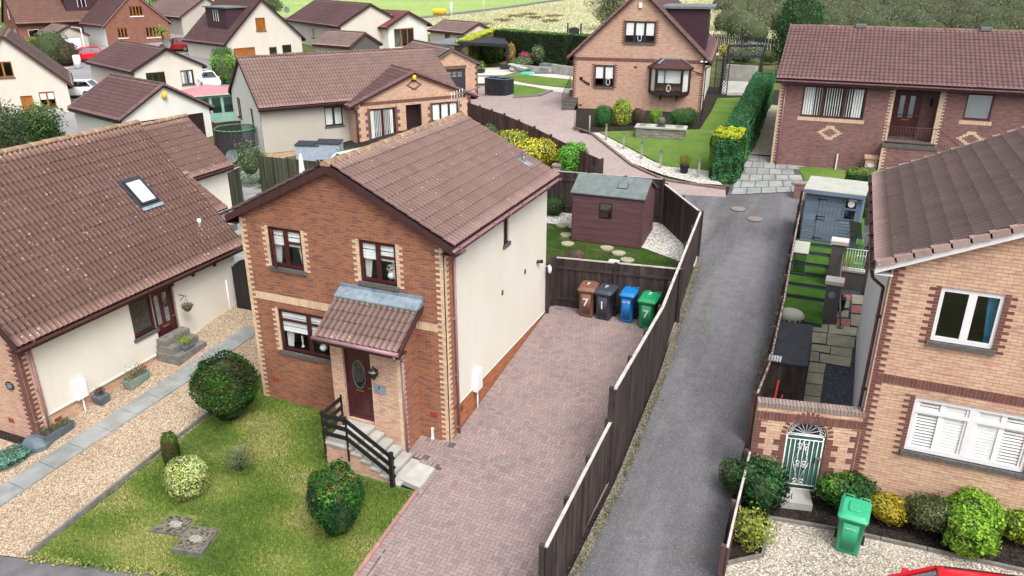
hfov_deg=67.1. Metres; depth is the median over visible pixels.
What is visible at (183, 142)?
garage
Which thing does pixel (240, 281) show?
arched gate
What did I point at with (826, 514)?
ground
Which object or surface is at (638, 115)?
purple bush
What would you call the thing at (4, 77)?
window
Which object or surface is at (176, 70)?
bungalow
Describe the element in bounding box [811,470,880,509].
euonymus
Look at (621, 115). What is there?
golden bush
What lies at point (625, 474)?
strip weeds
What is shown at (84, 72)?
estate road
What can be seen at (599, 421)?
driveway
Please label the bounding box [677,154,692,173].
potted bush
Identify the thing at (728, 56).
pergola
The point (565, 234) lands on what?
stepping stone
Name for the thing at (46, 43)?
rounded shrub
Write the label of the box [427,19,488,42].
garage
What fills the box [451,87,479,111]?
tv aerial
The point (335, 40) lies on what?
garage
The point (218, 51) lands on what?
dark hedge
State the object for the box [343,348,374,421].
door
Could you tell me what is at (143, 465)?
lawn edge tufts
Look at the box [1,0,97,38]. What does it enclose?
gable house
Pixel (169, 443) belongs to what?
conifer
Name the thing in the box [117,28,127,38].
window
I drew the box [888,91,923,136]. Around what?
door
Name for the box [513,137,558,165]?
yellow shrub
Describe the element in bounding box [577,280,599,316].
wheelie bin
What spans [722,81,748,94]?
deck
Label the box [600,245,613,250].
stepping stone
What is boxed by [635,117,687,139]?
stone planter
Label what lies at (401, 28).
window
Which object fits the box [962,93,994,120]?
window
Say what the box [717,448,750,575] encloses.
board fence
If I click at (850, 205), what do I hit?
window
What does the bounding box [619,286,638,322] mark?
wheelie bin
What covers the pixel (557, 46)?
conifer hedge
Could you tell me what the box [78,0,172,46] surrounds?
gable house
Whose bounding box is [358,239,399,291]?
window
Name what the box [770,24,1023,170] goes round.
bungalow
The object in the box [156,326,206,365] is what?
door steps
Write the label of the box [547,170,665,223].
board fence
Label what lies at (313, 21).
bungalow
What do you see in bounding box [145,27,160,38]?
window
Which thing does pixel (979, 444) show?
window
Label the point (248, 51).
window
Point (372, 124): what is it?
window
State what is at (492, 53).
green shrub
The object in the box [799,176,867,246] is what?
garden shed
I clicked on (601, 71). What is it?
window
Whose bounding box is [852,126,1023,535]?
brick house
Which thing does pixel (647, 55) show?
brick house
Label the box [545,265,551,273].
wall lantern
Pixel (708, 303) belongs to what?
lane moss
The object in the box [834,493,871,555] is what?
wheelie bin
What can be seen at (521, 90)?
corner lawn
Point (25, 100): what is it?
door
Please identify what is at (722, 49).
garden shrub
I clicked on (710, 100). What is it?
front bed
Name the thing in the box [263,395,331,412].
house edge tufts
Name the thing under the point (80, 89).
parked car
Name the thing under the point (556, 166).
brick pillar
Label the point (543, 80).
side lawn
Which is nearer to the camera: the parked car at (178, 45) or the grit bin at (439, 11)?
the parked car at (178, 45)
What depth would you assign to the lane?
21.54 m
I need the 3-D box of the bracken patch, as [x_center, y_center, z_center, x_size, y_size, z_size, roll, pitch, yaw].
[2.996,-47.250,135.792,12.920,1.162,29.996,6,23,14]
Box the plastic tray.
[767,354,783,363]
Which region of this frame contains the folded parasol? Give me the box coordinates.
[299,153,304,172]
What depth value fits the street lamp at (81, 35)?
87.59 m
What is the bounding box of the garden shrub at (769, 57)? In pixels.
[758,48,779,63]
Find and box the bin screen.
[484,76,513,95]
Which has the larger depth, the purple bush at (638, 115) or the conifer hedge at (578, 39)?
the conifer hedge at (578, 39)
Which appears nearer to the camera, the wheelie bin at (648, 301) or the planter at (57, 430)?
the planter at (57, 430)
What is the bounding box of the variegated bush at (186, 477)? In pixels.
[163,454,209,500]
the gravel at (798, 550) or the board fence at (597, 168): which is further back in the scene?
the board fence at (597, 168)
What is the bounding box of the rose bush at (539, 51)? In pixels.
[531,43,545,62]
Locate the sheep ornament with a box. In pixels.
[776,307,804,323]
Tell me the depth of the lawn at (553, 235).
30.64 m
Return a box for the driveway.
[359,305,676,575]
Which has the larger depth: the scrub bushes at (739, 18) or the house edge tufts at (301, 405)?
the scrub bushes at (739, 18)
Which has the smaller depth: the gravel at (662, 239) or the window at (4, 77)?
the gravel at (662, 239)
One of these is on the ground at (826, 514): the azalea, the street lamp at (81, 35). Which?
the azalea
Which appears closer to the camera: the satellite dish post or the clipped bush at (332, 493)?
the clipped bush at (332, 493)
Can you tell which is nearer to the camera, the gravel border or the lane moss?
the lane moss
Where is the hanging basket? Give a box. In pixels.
[181,298,193,311]
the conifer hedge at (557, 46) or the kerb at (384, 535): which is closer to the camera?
the kerb at (384, 535)
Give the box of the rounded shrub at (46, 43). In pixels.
[30,29,67,62]
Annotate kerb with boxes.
[26,373,260,558]
[353,490,418,575]
[513,90,552,97]
[573,127,725,189]
[727,515,1023,572]
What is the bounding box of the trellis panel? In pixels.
[713,57,730,95]
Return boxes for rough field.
[423,0,775,54]
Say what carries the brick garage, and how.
on the ground at (769, 67)
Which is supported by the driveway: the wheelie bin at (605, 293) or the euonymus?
the wheelie bin at (605, 293)
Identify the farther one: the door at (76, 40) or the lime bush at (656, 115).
the door at (76, 40)
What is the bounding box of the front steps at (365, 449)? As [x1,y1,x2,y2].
[320,395,419,487]
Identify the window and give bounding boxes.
[0,61,15,78]
[38,91,57,107]
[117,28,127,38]
[128,6,143,16]
[128,295,159,343]
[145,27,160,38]
[145,72,165,83]
[180,70,195,85]
[233,47,254,56]
[237,97,260,122]
[255,18,266,31]
[268,226,306,275]
[279,309,330,364]
[324,106,344,128]
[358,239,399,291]
[369,107,395,138]
[394,28,413,46]
[432,101,457,121]
[503,219,510,249]
[593,65,613,88]
[599,202,612,218]
[623,21,655,44]
[647,57,693,100]
[800,85,867,119]
[842,198,858,220]
[900,397,1023,479]
[926,287,1005,355]
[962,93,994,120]
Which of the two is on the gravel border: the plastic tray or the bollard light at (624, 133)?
the bollard light at (624, 133)
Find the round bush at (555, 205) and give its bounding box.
[547,196,565,216]
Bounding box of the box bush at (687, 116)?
[668,107,698,126]
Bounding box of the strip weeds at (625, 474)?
[569,259,703,575]
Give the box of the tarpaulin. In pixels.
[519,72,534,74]
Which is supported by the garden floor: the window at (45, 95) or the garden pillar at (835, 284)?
the garden pillar at (835, 284)
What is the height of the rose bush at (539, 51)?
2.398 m
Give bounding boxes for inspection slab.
[150,515,192,536]
[171,525,218,557]
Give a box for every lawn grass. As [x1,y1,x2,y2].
[546,243,675,291]
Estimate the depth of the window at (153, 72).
70.17 m
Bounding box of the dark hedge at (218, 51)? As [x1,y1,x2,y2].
[210,46,235,58]
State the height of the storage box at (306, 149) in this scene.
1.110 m
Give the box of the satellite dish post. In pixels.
[226,150,237,166]
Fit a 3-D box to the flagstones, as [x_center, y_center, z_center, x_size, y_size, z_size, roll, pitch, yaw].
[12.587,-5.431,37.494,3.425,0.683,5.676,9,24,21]
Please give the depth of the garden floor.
22.22 m
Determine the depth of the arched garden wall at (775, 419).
17.78 m
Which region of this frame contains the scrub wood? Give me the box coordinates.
[758,0,1023,29]
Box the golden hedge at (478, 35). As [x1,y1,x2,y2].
[455,27,501,61]
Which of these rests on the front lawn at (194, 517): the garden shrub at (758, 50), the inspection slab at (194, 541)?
the inspection slab at (194, 541)
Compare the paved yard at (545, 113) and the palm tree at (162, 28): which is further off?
the palm tree at (162, 28)
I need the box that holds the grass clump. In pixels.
[510,56,533,64]
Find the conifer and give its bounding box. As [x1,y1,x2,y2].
[159,428,180,467]
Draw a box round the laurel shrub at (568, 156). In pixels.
[558,141,588,171]
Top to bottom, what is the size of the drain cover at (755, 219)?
0.056 m
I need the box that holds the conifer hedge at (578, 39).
[570,33,589,65]
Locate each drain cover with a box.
[730,206,745,210]
[747,216,762,221]
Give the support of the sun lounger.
on the garden path at (481, 78)
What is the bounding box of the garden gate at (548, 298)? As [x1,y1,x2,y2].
[545,256,556,313]
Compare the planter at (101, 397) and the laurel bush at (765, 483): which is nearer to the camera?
the laurel bush at (765, 483)
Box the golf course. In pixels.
[0,0,562,22]
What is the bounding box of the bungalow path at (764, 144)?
[749,105,777,154]
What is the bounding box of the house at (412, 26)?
[378,9,432,47]
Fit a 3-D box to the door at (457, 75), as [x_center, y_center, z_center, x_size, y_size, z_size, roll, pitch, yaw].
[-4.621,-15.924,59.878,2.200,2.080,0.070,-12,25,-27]
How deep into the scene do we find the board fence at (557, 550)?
16.79 m
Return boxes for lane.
[579,188,798,575]
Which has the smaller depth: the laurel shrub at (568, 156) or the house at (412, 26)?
the laurel shrub at (568, 156)
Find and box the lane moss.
[695,264,719,336]
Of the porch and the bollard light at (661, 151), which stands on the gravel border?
the bollard light at (661, 151)
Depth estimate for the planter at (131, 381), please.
23.46 m
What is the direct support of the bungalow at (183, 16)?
on the ground at (769, 67)
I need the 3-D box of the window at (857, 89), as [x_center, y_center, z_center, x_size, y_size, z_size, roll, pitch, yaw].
[15.405,-8.904,37.027,2.820,1.500,0.059,9,24,21]
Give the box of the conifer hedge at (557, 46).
[493,28,574,65]
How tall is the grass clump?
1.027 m
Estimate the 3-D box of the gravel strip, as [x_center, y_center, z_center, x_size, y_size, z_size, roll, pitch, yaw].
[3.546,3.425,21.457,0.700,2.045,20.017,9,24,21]
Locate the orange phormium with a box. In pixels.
[505,43,516,62]
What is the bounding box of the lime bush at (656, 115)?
[649,108,662,123]
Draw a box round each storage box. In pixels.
[294,140,320,161]
[314,139,343,159]
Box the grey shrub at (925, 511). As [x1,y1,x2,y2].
[902,490,951,534]
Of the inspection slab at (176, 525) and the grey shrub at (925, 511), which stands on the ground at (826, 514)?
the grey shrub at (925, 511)
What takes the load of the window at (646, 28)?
in the brick house at (647, 55)
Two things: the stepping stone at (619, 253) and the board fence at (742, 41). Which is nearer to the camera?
the stepping stone at (619, 253)
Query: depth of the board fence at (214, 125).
52.30 m
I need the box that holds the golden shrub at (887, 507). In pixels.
[866,489,909,526]
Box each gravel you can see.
[547,213,697,266]
[725,520,1023,575]
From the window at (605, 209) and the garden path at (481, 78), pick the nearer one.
the window at (605, 209)
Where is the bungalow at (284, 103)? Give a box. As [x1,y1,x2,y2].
[228,46,478,157]
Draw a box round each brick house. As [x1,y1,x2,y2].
[221,112,561,452]
[565,0,718,112]
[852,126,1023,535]
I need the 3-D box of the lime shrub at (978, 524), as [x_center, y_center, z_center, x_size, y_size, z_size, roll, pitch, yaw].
[9.915,5.018,16.660,1.296,1.244,1.829,12,25,26]
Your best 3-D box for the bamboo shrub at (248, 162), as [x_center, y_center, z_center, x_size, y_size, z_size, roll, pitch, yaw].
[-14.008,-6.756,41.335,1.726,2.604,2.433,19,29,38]
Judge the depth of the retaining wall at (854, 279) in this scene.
26.89 m
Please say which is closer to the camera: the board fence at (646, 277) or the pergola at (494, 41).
the board fence at (646, 277)
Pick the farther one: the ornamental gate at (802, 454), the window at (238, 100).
the window at (238, 100)
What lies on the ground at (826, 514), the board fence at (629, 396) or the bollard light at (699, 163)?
the board fence at (629, 396)
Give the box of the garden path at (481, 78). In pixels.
[478,70,572,92]
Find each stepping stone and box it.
[556,223,568,227]
[560,232,570,237]
[561,241,573,246]
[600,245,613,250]
[612,250,625,255]
[620,257,633,262]
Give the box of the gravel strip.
[568,259,701,575]
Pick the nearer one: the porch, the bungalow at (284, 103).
the porch
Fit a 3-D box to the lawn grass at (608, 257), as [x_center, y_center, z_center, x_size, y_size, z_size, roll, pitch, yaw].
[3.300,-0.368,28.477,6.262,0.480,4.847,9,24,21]
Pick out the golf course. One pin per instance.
(419, 8)
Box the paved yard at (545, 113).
[467,86,725,196]
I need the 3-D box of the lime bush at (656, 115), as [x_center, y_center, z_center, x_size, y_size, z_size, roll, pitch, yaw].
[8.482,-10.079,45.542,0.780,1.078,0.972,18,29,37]
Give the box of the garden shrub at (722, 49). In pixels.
[718,42,736,57]
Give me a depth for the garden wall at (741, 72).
60.22 m
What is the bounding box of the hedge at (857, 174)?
[844,167,883,219]
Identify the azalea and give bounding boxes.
[728,501,778,553]
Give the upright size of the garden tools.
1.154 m
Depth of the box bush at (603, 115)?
45.31 m
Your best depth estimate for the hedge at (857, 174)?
32.46 m
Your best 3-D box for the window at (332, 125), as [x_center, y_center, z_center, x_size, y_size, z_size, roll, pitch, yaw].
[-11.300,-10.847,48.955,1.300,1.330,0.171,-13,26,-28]
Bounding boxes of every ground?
[0,7,780,186]
[0,82,1023,575]
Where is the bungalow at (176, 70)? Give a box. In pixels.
[85,39,207,89]
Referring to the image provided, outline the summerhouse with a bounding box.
[181,84,234,122]
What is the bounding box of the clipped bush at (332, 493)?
[302,457,367,537]
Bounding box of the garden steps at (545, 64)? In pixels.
[534,60,558,73]
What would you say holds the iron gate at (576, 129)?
on the ground at (826, 514)
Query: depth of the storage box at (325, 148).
45.84 m
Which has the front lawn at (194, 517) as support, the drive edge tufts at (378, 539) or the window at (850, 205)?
the drive edge tufts at (378, 539)
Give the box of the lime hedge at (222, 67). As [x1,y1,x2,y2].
[208,52,235,83]
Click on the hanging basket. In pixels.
(187, 307)
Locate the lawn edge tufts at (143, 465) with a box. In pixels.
[23,377,260,555]
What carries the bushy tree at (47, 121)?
on the ground at (769, 67)
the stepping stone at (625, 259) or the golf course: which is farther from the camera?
the golf course
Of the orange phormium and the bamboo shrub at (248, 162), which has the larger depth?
the orange phormium
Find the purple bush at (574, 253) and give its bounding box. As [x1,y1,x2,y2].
[563,248,585,264]
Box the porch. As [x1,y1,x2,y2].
[183,171,228,215]
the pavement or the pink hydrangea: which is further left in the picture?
the pavement
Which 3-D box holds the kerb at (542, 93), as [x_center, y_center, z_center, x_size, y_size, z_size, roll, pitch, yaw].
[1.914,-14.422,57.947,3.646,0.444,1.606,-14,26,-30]
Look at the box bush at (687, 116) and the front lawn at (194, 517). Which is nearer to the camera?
the front lawn at (194, 517)
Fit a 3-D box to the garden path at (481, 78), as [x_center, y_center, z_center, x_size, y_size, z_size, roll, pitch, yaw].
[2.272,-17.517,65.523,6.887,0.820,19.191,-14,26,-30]
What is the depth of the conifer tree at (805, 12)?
61.52 m
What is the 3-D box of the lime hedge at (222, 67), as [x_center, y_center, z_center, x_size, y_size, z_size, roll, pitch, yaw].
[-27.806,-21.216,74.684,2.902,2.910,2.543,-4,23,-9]
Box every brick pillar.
[551,163,561,170]
[793,180,807,200]
[864,154,878,171]
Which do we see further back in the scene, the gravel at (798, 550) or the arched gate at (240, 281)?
the arched gate at (240, 281)
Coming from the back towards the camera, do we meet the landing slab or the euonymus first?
the landing slab
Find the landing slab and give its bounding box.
[400,463,434,489]
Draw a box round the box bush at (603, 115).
[593,104,612,126]
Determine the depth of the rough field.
138.74 m
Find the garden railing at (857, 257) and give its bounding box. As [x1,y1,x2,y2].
[845,248,866,269]
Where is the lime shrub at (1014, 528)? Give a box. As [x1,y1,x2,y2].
[999,508,1023,544]
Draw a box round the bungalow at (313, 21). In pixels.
[283,0,402,48]
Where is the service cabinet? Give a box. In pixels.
[72,55,81,68]
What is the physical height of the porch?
4.932 m
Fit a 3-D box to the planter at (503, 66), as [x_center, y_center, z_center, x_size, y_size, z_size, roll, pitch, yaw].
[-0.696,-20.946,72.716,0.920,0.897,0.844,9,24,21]
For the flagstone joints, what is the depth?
37.64 m
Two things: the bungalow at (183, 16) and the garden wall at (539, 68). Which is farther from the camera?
the bungalow at (183, 16)
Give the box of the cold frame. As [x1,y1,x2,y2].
[791,240,809,274]
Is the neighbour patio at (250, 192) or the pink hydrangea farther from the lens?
the pink hydrangea
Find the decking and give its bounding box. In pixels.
[478,67,515,74]
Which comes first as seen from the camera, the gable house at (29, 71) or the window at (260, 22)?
the gable house at (29, 71)
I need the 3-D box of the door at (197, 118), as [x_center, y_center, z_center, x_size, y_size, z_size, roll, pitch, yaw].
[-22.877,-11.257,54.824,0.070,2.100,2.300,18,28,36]
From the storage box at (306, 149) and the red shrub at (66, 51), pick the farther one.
the red shrub at (66, 51)
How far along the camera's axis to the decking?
71.68 m
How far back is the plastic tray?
21.19 m
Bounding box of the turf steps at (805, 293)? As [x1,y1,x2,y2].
[784,218,863,327]
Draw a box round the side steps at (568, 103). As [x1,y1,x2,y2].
[561,75,577,109]
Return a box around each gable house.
[0,26,74,120]
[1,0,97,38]
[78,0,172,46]
[182,0,306,58]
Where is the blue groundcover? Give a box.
[0,443,33,470]
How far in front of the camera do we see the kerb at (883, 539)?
16.73 m
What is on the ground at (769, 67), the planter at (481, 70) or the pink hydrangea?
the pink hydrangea
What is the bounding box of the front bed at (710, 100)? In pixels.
[576,90,725,133]
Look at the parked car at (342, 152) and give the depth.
40.86 m
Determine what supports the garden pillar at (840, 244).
on the garden floor
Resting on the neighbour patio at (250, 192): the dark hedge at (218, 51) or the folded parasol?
the folded parasol
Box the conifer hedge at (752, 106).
[710,71,775,183]
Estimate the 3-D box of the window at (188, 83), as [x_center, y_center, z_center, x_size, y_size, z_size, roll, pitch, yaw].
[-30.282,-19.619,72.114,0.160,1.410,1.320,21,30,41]
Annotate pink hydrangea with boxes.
[518,51,531,60]
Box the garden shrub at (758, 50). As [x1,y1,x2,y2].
[742,41,762,61]
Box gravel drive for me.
[0,304,260,557]
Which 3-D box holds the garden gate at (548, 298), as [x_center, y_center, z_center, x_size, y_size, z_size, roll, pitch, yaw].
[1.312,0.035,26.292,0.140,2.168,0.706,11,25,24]
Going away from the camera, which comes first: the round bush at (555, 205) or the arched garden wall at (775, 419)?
the arched garden wall at (775, 419)
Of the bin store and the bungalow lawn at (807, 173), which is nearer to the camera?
the bin store
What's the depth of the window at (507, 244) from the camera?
22.16 m
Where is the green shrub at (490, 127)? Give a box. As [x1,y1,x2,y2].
[483,123,497,133]
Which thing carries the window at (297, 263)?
in the brick house at (396, 284)
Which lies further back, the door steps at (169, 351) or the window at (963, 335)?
the door steps at (169, 351)
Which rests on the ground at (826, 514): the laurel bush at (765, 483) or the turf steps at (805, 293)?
the laurel bush at (765, 483)
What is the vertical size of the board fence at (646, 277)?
2.224 m
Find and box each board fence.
[212,121,240,146]
[227,166,243,206]
[257,154,319,191]
[467,101,603,173]
[538,418,611,575]
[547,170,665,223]
[551,256,683,322]
[590,159,600,173]
[607,210,701,484]
[662,183,703,257]
[713,33,775,52]
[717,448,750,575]
[745,189,803,445]
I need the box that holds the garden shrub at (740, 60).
[729,48,752,64]
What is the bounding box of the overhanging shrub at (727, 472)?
[718,456,743,498]
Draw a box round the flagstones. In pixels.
[732,155,801,193]
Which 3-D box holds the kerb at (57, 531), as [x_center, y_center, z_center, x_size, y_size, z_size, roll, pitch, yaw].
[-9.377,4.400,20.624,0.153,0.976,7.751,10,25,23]
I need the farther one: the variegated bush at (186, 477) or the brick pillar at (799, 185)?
the brick pillar at (799, 185)
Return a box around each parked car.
[69,79,97,95]
[76,46,101,59]
[160,37,187,51]
[192,69,221,85]
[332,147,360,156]
[888,565,1018,575]
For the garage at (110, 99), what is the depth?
53.47 m
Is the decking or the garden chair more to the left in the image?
the decking
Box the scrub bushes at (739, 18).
[705,0,791,41]
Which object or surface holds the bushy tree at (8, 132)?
on the ground at (769, 67)
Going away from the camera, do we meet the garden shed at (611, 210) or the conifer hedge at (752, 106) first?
the garden shed at (611, 210)
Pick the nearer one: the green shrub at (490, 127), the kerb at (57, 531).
the kerb at (57, 531)
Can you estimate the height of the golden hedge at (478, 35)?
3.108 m
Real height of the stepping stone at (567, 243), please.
0.060 m
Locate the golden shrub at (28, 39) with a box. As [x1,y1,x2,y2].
[25,36,35,42]
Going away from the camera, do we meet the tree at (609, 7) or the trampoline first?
the trampoline
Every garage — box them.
[35,22,89,48]
[66,73,215,136]
[140,114,235,211]
[312,29,382,51]
[404,39,482,93]
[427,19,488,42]
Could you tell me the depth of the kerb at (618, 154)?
39.05 m
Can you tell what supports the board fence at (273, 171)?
on the neighbour patio at (250, 192)
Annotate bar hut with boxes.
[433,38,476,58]
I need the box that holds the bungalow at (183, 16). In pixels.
[151,0,213,34]
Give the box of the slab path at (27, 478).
[0,325,254,506]
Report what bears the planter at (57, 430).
on the gravel drive
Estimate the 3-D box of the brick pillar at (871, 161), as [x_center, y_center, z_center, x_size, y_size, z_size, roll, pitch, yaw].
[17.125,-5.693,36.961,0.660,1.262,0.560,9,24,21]
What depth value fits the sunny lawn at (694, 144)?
42.44 m
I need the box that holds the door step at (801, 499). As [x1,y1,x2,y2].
[778,488,812,510]
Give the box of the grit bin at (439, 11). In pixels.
[432,9,445,14]
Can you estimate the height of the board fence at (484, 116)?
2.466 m
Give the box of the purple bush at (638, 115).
[631,108,646,124]
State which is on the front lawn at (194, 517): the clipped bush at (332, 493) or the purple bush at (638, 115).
the clipped bush at (332, 493)
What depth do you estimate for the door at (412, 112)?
50.84 m
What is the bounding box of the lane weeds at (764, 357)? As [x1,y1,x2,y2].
[740,244,789,390]
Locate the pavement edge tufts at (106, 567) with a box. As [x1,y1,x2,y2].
[25,552,241,575]
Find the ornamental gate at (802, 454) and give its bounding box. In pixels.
[781,421,825,491]
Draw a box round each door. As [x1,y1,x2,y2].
[20,96,34,111]
[65,37,81,47]
[150,285,177,336]
[188,113,205,134]
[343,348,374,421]
[406,104,418,127]
[446,68,465,89]
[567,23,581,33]
[813,196,842,241]
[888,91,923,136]
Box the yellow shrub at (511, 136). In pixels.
[497,128,529,146]
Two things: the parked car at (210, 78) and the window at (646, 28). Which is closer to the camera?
the window at (646, 28)
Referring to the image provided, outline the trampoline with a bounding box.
[213,124,258,164]
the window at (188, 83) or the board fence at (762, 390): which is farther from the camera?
the window at (188, 83)
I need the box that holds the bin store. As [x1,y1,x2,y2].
[766,321,812,400]
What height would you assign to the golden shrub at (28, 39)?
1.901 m
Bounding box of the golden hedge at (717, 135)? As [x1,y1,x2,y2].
[708,126,746,178]
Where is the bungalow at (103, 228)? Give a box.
[0,120,242,437]
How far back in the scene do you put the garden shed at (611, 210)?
30.80 m
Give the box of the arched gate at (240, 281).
[231,259,251,310]
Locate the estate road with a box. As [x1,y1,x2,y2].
[0,33,294,142]
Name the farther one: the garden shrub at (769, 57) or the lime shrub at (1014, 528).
the garden shrub at (769, 57)
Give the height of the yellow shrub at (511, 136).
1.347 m
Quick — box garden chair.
[847,220,868,250]
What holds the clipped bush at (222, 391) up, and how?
on the front lawn at (194, 517)
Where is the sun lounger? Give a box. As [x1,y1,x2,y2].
[506,62,531,72]
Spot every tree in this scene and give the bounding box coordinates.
[0,98,49,148]
[13,98,68,143]
[153,24,172,46]
[264,0,284,10]
[583,0,624,23]
[770,0,829,70]
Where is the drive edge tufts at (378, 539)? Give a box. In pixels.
[354,492,418,572]
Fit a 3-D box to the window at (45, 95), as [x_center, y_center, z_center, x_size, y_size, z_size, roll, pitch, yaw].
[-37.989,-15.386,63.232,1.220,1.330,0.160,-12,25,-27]
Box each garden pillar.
[821,275,844,323]
[826,236,849,285]
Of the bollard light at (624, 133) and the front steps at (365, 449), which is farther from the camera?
the bollard light at (624, 133)
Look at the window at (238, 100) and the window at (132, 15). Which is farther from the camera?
the window at (132, 15)
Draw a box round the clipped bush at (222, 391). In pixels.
[186,346,261,421]
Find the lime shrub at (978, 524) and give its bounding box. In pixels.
[940,485,1007,559]
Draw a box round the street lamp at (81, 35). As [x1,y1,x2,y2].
[71,26,85,51]
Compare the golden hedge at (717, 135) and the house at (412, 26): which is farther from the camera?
the house at (412, 26)
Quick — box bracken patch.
[482,12,563,25]
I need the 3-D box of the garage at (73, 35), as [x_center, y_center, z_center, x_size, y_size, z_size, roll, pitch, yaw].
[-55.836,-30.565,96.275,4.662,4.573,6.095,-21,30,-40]
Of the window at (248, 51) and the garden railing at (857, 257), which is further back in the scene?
the window at (248, 51)
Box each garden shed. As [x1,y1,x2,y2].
[570,172,657,248]
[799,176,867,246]
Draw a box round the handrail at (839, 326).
[837,253,843,327]
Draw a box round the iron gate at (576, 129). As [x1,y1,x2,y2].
[574,111,590,134]
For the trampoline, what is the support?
on the ground at (769, 67)
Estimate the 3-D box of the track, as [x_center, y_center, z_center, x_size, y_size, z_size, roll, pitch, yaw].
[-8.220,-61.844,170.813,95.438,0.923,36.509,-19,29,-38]
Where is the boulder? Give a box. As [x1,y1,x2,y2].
[22,433,51,453]
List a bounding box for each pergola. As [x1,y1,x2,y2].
[457,35,508,69]
[719,43,764,93]
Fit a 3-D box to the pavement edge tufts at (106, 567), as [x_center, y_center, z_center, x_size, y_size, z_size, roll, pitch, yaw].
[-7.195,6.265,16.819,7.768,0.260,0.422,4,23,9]
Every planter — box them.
[36,416,74,441]
[91,385,109,405]
[121,360,149,389]
[175,334,194,351]
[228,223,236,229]
[478,61,484,72]
[500,61,509,69]
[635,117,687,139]
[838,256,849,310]
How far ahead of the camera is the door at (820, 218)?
28.97 m
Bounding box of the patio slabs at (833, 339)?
[804,294,862,422]
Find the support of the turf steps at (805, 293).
on the garden floor
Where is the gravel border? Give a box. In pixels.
[593,132,721,184]
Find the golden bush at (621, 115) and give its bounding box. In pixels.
[612,98,632,125]
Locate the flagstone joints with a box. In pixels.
[727,154,805,194]
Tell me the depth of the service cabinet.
84.24 m
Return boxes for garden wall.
[511,64,551,71]
[552,64,572,75]
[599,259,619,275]
[725,64,757,80]
[750,397,866,495]
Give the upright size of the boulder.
0.400 m
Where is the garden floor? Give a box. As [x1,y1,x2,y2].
[787,225,868,489]
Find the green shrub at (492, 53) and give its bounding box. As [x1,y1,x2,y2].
[479,43,504,61]
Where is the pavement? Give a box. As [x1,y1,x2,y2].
[0,556,166,575]
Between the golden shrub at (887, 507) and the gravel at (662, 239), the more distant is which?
the gravel at (662, 239)
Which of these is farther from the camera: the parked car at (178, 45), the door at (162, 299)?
the parked car at (178, 45)
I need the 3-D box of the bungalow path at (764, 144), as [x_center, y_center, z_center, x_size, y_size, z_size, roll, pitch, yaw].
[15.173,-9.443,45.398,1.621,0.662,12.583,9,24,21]
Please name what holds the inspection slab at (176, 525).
on the front lawn at (194, 517)
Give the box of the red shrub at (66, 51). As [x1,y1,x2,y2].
[56,39,80,65]
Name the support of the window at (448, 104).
in the bungalow at (284, 103)
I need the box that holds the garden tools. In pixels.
[774,380,782,398]
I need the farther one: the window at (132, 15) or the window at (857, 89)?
the window at (132, 15)
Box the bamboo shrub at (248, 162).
[232,137,267,186]
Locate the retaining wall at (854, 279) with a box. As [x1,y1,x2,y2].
[841,267,864,292]
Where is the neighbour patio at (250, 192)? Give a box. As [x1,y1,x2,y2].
[224,168,261,263]
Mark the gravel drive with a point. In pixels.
(37, 512)
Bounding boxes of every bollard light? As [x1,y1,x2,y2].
[605,124,607,139]
[622,132,625,148]
[640,141,643,158]
[659,150,662,167]
[697,158,700,177]
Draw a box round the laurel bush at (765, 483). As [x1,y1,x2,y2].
[729,452,792,514]
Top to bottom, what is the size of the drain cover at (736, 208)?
0.056 m
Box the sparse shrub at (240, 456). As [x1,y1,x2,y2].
[220,440,257,474]
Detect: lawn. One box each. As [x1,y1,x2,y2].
[32,378,413,575]
[495,73,572,87]
[514,84,547,95]
[546,223,693,305]
[601,98,739,169]
[799,167,862,180]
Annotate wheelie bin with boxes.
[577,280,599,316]
[594,283,617,319]
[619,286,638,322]
[637,290,660,327]
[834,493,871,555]
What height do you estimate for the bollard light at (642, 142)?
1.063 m
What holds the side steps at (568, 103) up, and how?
on the paved yard at (545, 113)
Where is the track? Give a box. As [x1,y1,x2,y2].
[283,0,561,18]
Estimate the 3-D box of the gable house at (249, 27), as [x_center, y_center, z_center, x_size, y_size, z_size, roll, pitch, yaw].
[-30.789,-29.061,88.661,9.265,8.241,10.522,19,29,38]

